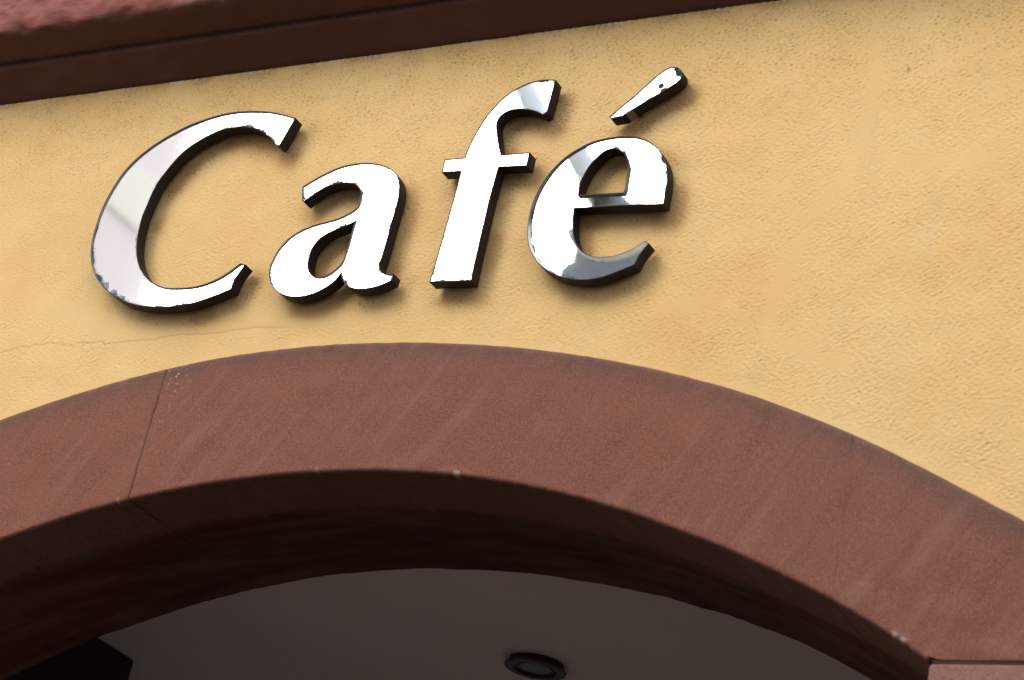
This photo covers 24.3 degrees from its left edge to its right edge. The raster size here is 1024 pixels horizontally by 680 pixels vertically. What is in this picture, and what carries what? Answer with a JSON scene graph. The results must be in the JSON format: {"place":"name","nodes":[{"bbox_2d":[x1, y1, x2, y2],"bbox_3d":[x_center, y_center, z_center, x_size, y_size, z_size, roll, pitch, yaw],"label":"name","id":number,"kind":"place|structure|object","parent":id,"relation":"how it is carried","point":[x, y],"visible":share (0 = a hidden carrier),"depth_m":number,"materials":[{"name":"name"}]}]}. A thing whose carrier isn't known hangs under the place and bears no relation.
{"place":"outdoors","nodes":[
{"label":"outdoors","id":0,"kind":"place"},
{"bbox_2d":[0,0,1023,520],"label":"house wall","id":1,"kind":"structure","parent":0,"point":[834,236],"depth_m":5.69,"materials":[{"name":"paint"}]},
{"bbox_2d":[91,111,301,313],"bbox_3d":[-0.863,-0.336,6.374,0.582,0.600,0.055,-4,-30,29],"label":"sign letter","id":2,"kind":"object","parent":1,"relation":"attached to","point":[146,177],"visible":1,"depth_m":6.42,"materials":[{"name":"silver metal"}]},
{"bbox_2d":[269,163,405,303],"bbox_3d":[-0.421,-0.271,6.069,0.387,0.388,0.055,-4,-30,29],"label":"sign letter","id":3,"kind":"object","parent":1,"relation":"attached to","point":[370,223],"visible":1,"depth_m":6.04,"materials":[{"name":"silver metal"}]},
{"bbox_2d":[0,0,776,104],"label":"cornice","id":4,"kind":"structure","parent":1,"relation":"attached to","point":[54,48],"depth_m":6.53,"materials":[{"name":"paint"}]},
{"bbox_2d":[429,79,561,288],"bbox_3d":[-0.051,-0.382,5.915,0.276,0.572,0.055,-4,-30,29],"label":"sign letter","id":5,"kind":"object","parent":1,"relation":"attached to","point":[483,167],"visible":1,"depth_m":5.90,"materials":[{"name":"silver metal"}]},
{"bbox_2d":[527,136,673,286],"bbox_3d":[0.212,-0.303,5.708,0.362,0.398,0.055,-4,-30,29],"label":"sign letter","id":6,"kind":"object","parent":1,"relation":"attached to","point":[563,202],"visible":1,"depth_m":5.70,"materials":[{"name":"silver metal"}]},
{"bbox_2d":[610,67,687,125],"bbox_3d":[0.339,-0.590,5.809,0.179,0.132,0.055,-4,-30,29],"label":"sign accent","id":7,"kind":"object","parent":1,"relation":"attached to","point":[663,86],"visible":1,"depth_m":5.79,"materials":[{"name":"silver metal"}]},
{"label":"street","id":8,"kind":"structure","parent":0,"visible":0},
{"bbox_2d":[5,638,132,679],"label":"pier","id":9,"kind":"structure","parent":8,"relation":"on","point":[96,659],"depth_m":7.42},
{"bbox_2d":[0,342,1023,679],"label":"stone arch","id":10,"kind":"structure","parent":8,"relation":"on","point":[256,470],"depth_m":5.67,"materials":[{"name":"red stone"}]},
{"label":"passage wall","id":11,"kind":"structure","parent":8,"relation":"on","visible":0},
{"bbox_2d":[98,543,870,679],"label":"passage ceiling","id":12,"kind":"structure","parent":11,"relation":"attached to","point":[427,624],"depth_m":6.73,"materials":[{"name":"grey paint"}]},
{"bbox_2d":[504,652,565,679],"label":"ceiling light","id":13,"kind":"object","parent":12,"relation":"attached to","point":[536,666],"visible":1,"depth_m":6.85,"materials":[{"name":"brown metal"}]}
]}

